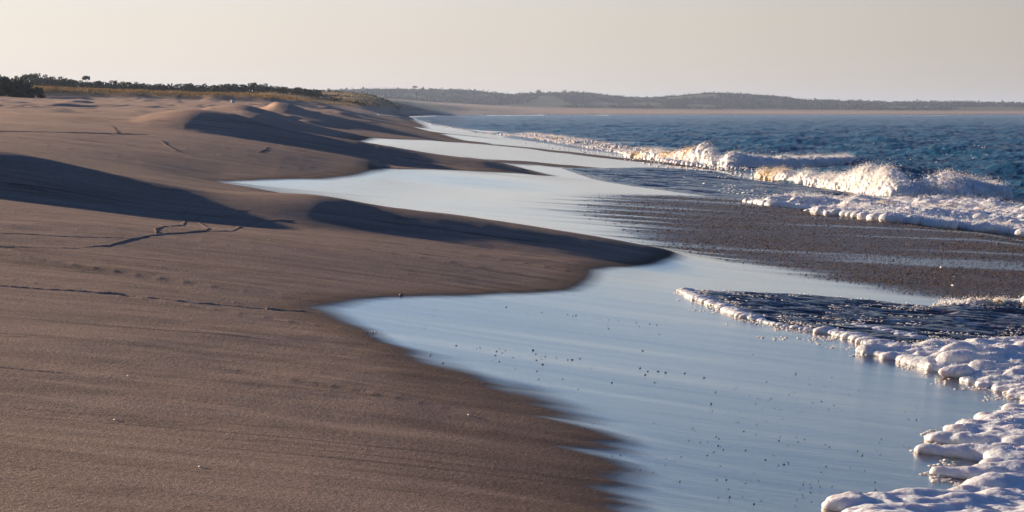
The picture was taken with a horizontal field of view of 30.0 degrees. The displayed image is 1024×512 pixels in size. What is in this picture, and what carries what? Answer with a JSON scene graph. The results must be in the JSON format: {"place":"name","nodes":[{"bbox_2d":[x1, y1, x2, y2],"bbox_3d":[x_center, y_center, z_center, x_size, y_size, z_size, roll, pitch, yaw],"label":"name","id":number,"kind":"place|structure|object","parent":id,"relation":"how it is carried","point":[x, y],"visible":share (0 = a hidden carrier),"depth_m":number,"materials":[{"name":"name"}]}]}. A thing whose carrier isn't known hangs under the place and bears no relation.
{"place":"outdoors","nodes":[
{"label":"outdoors","id":0,"kind":"place"},
{"bbox_2d":[0,89,1023,511],"bbox_3d":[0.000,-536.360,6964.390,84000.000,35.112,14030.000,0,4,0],"label":"beach ground","id":1,"kind":"structure","parent":0,"point":[364,387],"depth_m":15.55,"materials":[{"name":"brown sand"}]},
{"bbox_2d":[0,74,6,94],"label":"shrub","id":2,"kind":"object","parent":1,"relation":"on","point":[2,79],"visible":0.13,"depth_m":230.25,"materials":[{"name":"green plant"}]},
{"bbox_2d":[0,82,13,96],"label":"shrub","id":3,"kind":"object","parent":1,"relation":"on","point":[4,86],"visible":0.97,"depth_m":226.53,"materials":[{"name":"green plant"}]},
{"bbox_2d":[3,76,18,96],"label":"shrub","id":4,"kind":"object","parent":1,"relation":"on","point":[10,81],"visible":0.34,"depth_m":232.11,"materials":[{"name":"green plant"}]},
{"bbox_2d":[4,84,26,97],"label":"shrub","id":5,"kind":"object","parent":1,"relation":"on","point":[15,90],"visible":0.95,"depth_m":227.63,"materials":[{"name":"green plant"}]},
{"bbox_2d":[18,76,23,96],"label":"shrub","id":6,"kind":"object","parent":1,"relation":"on","point":[20,79],"visible":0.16,"depth_m":232.74,"materials":[{"name":"green plant"}]},
{"bbox_2d":[19,87,29,97],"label":"shrub","id":7,"kind":"object","parent":1,"relation":"on","point":[25,91],"visible":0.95,"depth_m":227.95,"materials":[{"name":"green plant"}]},
{"bbox_2d":[19,82,32,97],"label":"shrub","id":8,"kind":"object","parent":1,"relation":"on","point":[26,84],"visible":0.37,"depth_m":230.96,"materials":[{"name":"green plant"}]},
{"bbox_2d":[22,73,38,82],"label":"shrub","id":9,"kind":"object","parent":1,"relation":"on","point":[25,77],"visible":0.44,"depth_m":397.88,"materials":[{"name":"green plant"}]},
{"bbox_2d":[27,84,40,97],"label":"shrub","id":10,"kind":"object","parent":1,"relation":"on","point":[32,90],"visible":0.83,"depth_m":232.21,"materials":[{"name":"green plant"}]},
{"bbox_2d":[27,73,43,85],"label":"shrub","id":11,"kind":"object","parent":1,"relation":"on","point":[35,81],"visible":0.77,"depth_m":393.70,"materials":[{"name":"green plant"}]},
{"bbox_2d":[0,367,72,373],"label":"swash mark","id":12,"kind":"object","parent":1,"relation":"on","point":[35,370],"visible":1,"depth_m":11.45,"materials":[{"name":"brown sand"}]},
{"bbox_2d":[34,87,45,97],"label":"shrub","id":13,"kind":"object","parent":1,"relation":"on","point":[41,95],"visible":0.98,"depth_m":233.05,"materials":[{"name":"green plant"}]},
{"bbox_2d":[0,246,79,248],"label":"swash mark","id":14,"kind":"object","parent":1,"relation":"on","point":[37,247],"visible":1,"depth_m":17.98,"materials":[{"name":"brown sand"}]},
{"bbox_2d":[42,74,49,85],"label":"shrub","id":15,"kind":"object","parent":1,"relation":"on","point":[45,81],"visible":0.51,"depth_m":399.61,"materials":[{"name":"green plant"}]},
{"bbox_2d":[47,76,58,85],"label":"shrub","id":16,"kind":"object","parent":1,"relation":"on","point":[53,81],"visible":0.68,"depth_m":396.08,"materials":[{"name":"green plant"}]},
{"bbox_2d":[0,126,119,133],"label":"swash mark","id":17,"kind":"object","parent":1,"relation":"on","point":[113,128],"visible":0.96,"depth_m":49.20,"materials":[{"name":"brown sand"}]},
{"bbox_2d":[5,233,119,237],"bbox_3d":[-4.618,-0.208,18.982,1.621,0.117,0.099,-2,5,-20],"label":"swash mark","id":18,"kind":"object","parent":1,"relation":"on","point":[63,236],"visible":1,"depth_m":19.02,"materials":[{"name":"brown sand"}]},
{"bbox_2d":[57,78,74,86],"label":"shrub","id":19,"kind":"object","parent":1,"relation":"on","point":[66,82],"visible":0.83,"depth_m":393.64,"materials":[{"name":"green plant"}]},
{"bbox_2d":[80,82,94,87],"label":"shrub","id":20,"kind":"object","parent":1,"relation":"on","point":[86,84],"visible":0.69,"depth_m":394.17,"materials":[{"name":"green plant"}]},
{"bbox_2d":[91,80,103,87],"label":"shrub","id":21,"kind":"object","parent":1,"relation":"on","point":[99,84],"visible":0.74,"depth_m":397.98,"materials":[{"name":"green plant"}]},
{"bbox_2d":[104,80,119,88],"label":"shrub","id":22,"kind":"object","parent":1,"relation":"on","point":[111,86],"visible":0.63,"depth_m":396.17,"materials":[{"name":"green plant"}]},
{"bbox_2d":[115,82,140,89],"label":"shrub","id":23,"kind":"object","parent":1,"relation":"on","point":[129,85],"visible":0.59,"depth_m":393.29,"materials":[{"name":"green plant"}]},
{"bbox_2d":[144,84,155,89],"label":"shrub","id":24,"kind":"object","parent":1,"relation":"on","point":[149,87],"visible":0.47,"depth_m":395.70,"materials":[{"name":"green plant"}]},
{"bbox_2d":[151,83,166,90],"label":"shrub","id":25,"kind":"object","parent":1,"relation":"on","point":[158,85],"visible":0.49,"depth_m":397.91,"materials":[{"name":"green plant"}]},
{"bbox_2d":[0,285,319,312],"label":"swash mark","id":26,"kind":"object","parent":1,"relation":"on","point":[105,292],"visible":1,"depth_m":15.37,"materials":[{"name":"brown sand"}]},
{"bbox_2d":[165,85,178,90],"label":"shrub","id":27,"kind":"object","parent":1,"relation":"on","point":[172,88],"visible":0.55,"depth_m":394.41,"materials":[{"name":"green plant"}]},
{"bbox_2d":[154,210,197,233],"bbox_3d":[-3.845,-0.380,21.921,0.251,0.078,4.159,0,4,-5],"label":"swash mark","id":28,"kind":"object","parent":1,"relation":"on","point":[182,224],"visible":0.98,"depth_m":21.91,"materials":[{"name":"brown sand"}]},
{"bbox_2d":[160,140,201,157],"bbox_3d":[-8.246,-2.612,46.745,0.500,0.366,4.712,-2,5,-22],"label":"swash mark","id":29,"kind":"object","parent":1,"relation":"on","point":[165,144],"visible":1,"depth_m":46.41,"materials":[{"name":"brown sand"}]},
{"bbox_2d":[173,83,190,90],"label":"shrub","id":30,"kind":"object","parent":1,"relation":"on","point":[178,85],"visible":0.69,"depth_m":397.95,"materials":[{"name":"green plant"}]},
{"bbox_2d":[182,83,197,91],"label":"shrub","id":31,"kind":"object","parent":1,"relation":"on","point":[191,86],"visible":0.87,"depth_m":396.19,"materials":[{"name":"green plant"}]},
{"bbox_2d":[77,219,305,247],"bbox_3d":[-3.493,-0.268,21.160,0.555,0.121,6.003,1,4,13],"label":"swash mark","id":32,"kind":"object","parent":1,"relation":"on","point":[235,229],"visible":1,"depth_m":20.23,"materials":[{"name":"brown sand"}]},
{"bbox_2d":[193,85,205,91],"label":"shrub","id":33,"kind":"object","parent":1,"relation":"on","point":[199,87],"visible":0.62,"depth_m":400.46,"materials":[{"name":"green plant"}]},
{"bbox_2d":[202,85,220,92],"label":"shrub","id":34,"kind":"object","parent":1,"relation":"on","point":[214,88],"visible":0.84,"depth_m":396.47,"materials":[{"name":"green plant"}]},
{"bbox_2d":[31,85,394,107],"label":"dune grass","id":35,"kind":"structure","parent":1,"relation":"on","point":[155,92],"depth_m":250.93,"materials":[{"name":"green plant"}]},
{"bbox_2d":[195,209,252,231],"bbox_3d":[-3.581,-0.417,22.544,0.627,0.094,3.585,0,4,0],"label":"swash mark","id":36,"kind":"object","parent":1,"relation":"on","point":[208,228],"visible":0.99,"depth_m":23.68,"materials":[{"name":"brown sand"}]},
{"bbox_2d":[220,84,235,92],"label":"shrub","id":37,"kind":"object","parent":1,"relation":"on","point":[229,87],"visible":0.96,"depth_m":396.18,"materials":[{"name":"green plant"}]},
{"bbox_2d":[230,83,238,91],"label":"shrub","id":38,"kind":"object","parent":1,"relation":"on","point":[235,86],"visible":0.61,"depth_m":399.85,"materials":[{"name":"green plant"}]},
{"bbox_2d":[237,84,253,91],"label":"shrub","id":39,"kind":"object","parent":1,"relation":"on","point":[243,87],"visible":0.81,"depth_m":395.69,"materials":[{"name":"green plant"}]},
{"bbox_2d":[246,82,262,90],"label":"shrub","id":40,"kind":"object","parent":1,"relation":"on","point":[252,85],"visible":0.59,"depth_m":400.15,"materials":[{"name":"green plant"}]},
{"bbox_2d":[255,85,266,92],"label":"shrub","id":41,"kind":"object","parent":1,"relation":"on","point":[259,88],"visible":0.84,"depth_m":395.79,"materials":[{"name":"green plant"}]},
{"bbox_2d":[263,83,273,91],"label":"shrub","id":42,"kind":"object","parent":1,"relation":"on","point":[267,87],"visible":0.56,"depth_m":402.40,"materials":[{"name":"green plant"}]},
{"bbox_2d":[269,86,282,92],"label":"shrub","id":43,"kind":"object","parent":1,"relation":"on","point":[274,90],"visible":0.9,"depth_m":395.69,"materials":[{"name":"green plant"}]},
{"bbox_2d":[150,88,414,109],"bbox_3d":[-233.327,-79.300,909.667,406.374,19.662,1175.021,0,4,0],"label":"dune scrub","id":44,"kind":"object","parent":1,"relation":"on","point":[364,104],"visible":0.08,"depth_m":457.15,"materials":[{"name":"green plant"}]},
{"bbox_2d":[277,86,289,92],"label":"shrub","id":45,"kind":"object","parent":1,"relation":"on","point":[284,89],"visible":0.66,"depth_m":399.93,"materials":[{"name":"green plant"}]},
{"bbox_2d":[286,88,299,93],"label":"shrub","id":46,"kind":"object","parent":1,"relation":"on","point":[295,91],"visible":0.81,"depth_m":395.93,"materials":[{"name":"green plant"}]},
{"bbox_2d":[300,88,314,95],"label":"shrub","id":47,"kind":"object","parent":1,"relation":"on","point":[306,91],"visible":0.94,"depth_m":395.99,"materials":[{"name":"green plant"}]},
{"bbox_2d":[309,89,322,97],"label":"shrub","id":48,"kind":"object","parent":1,"relation":"on","point":[316,92],"visible":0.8,"depth_m":400.04,"materials":[{"name":"green plant"}]},
{"bbox_2d":[307,87,1023,109],"bbox_3d":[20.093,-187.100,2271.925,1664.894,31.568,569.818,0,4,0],"label":"distant hills","id":49,"kind":"structure","parent":1,"relation":"on","point":[730,100],"depth_m":2226.01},
{"bbox_2d":[578,194,1023,299],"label":"shingle","id":50,"kind":"object","parent":1,"relation":"on","point":[872,263],"visible":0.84,"depth_m":30.34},
{"bbox_2d":[677,288,928,345],"bbox_3d":[2.843,0.593,19.267,1.596,0.280,4.421,-1,4,-11],"label":"foam line","id":51,"kind":"object","parent":1,"relation":"on","point":[856,337],"visible":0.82,"depth_m":18.32,"materials":[{"name":"white liquid"}]},
{"bbox_2d":[696,291,1023,343],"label":"swash water","id":52,"kind":"structure","parent":1,"relation":"on","point":[962,320],"depth_m":19.67,"materials":[{"name":"blue liquid"}]},
{"bbox_2d":[675,289,1023,485],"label":"foam wisps","id":53,"kind":"object","parent":52,"relation":"on","point":[898,365],"visible":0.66,"depth_m":18.39,"materials":[{"name":"white liquid"}]},
{"bbox_2d":[822,472,1023,511],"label":"foam bank","id":54,"kind":"structure","parent":1,"relation":"on","point":[993,492],"depth_m":10.14,"materials":[{"name":"white liquid"}]},
{"bbox_2d":[855,335,1023,401],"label":"foam mound","id":55,"kind":"object","parent":1,"relation":"on","point":[996,364],"visible":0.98,"depth_m":16.16,"materials":[{"name":"white liquid"}]},
{"bbox_2d":[914,401,1023,479],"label":"foam fingers","id":56,"kind":"object","parent":1,"relation":"on","point":[991,442],"visible":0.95,"depth_m":12.24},
{"bbox_2d":[932,291,1023,307],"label":"foam fringe","id":57,"kind":"object","parent":1,"relation":"on","point":[998,301],"visible":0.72,"depth_m":21.56,"materials":[{"name":"white liquid"}]},
{"bbox_2d":[0,0,1023,102],"label":"sky","id":58,"kind":"structure","parent":0,"point":[844,50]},
{"bbox_2d":[411,115,1023,205],"bbox_3d":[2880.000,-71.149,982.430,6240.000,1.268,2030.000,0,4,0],"label":"sea","id":59,"kind":"structure","parent":0,"point":[884,140],"depth_m":202.89,"materials":[{"name":"liquid"}]},
{"bbox_2d":[378,114,503,135],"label":"foam thread","id":60,"kind":"object","parent":59,"relation":"on","point":[444,126],"visible":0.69,"depth_m":276.11},
{"bbox_2d":[500,130,753,171],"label":"shore foam","id":61,"kind":"object","parent":59,"relation":"on","point":[567,140],"visible":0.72,"depth_m":135.78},
{"bbox_2d":[504,133,777,168],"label":"swash water","id":62,"kind":"structure","parent":59,"relation":"on","point":[563,145],"depth_m":149.63,"materials":[{"name":"blue liquid"}]},
{"bbox_2d":[562,167,863,199],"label":"swash water","id":63,"kind":"structure","parent":59,"relation":"on","point":[672,179],"depth_m":60.14,"materials":[{"name":"blue liquid"}]},
{"bbox_2d":[435,114,1020,115],"bbox_3d":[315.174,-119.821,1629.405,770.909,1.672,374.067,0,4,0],"label":"surf","id":64,"kind":"structure","parent":59,"relation":"on","point":[703,114],"depth_m":1769.62,"materials":[{"name":"liquid"}]},
{"bbox_2d":[623,137,857,168],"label":"breaking wave","id":65,"kind":"object","parent":59,"relation":"on","point":[707,154],"visible":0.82,"depth_m":91.16,"materials":[{"name":"liquid"}]},
{"bbox_2d":[516,139,1023,211],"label":"foam flecks","id":66,"kind":"object","parent":59,"relation":"on","point":[749,192],"visible":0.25,"depth_m":74.59,"materials":[{"name":"white liquid"}]},
{"bbox_2d":[742,187,1023,236],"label":"rolling foam","id":67,"kind":"object","parent":59,"relation":"on","point":[994,215],"visible":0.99,"depth_m":40.55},
{"bbox_2d":[753,158,1013,199],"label":"breaking wave","id":68,"kind":"object","parent":59,"relation":"on","point":[884,180],"visible":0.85,"depth_m":57.99,"materials":[{"name":"liquid"}]}
]}

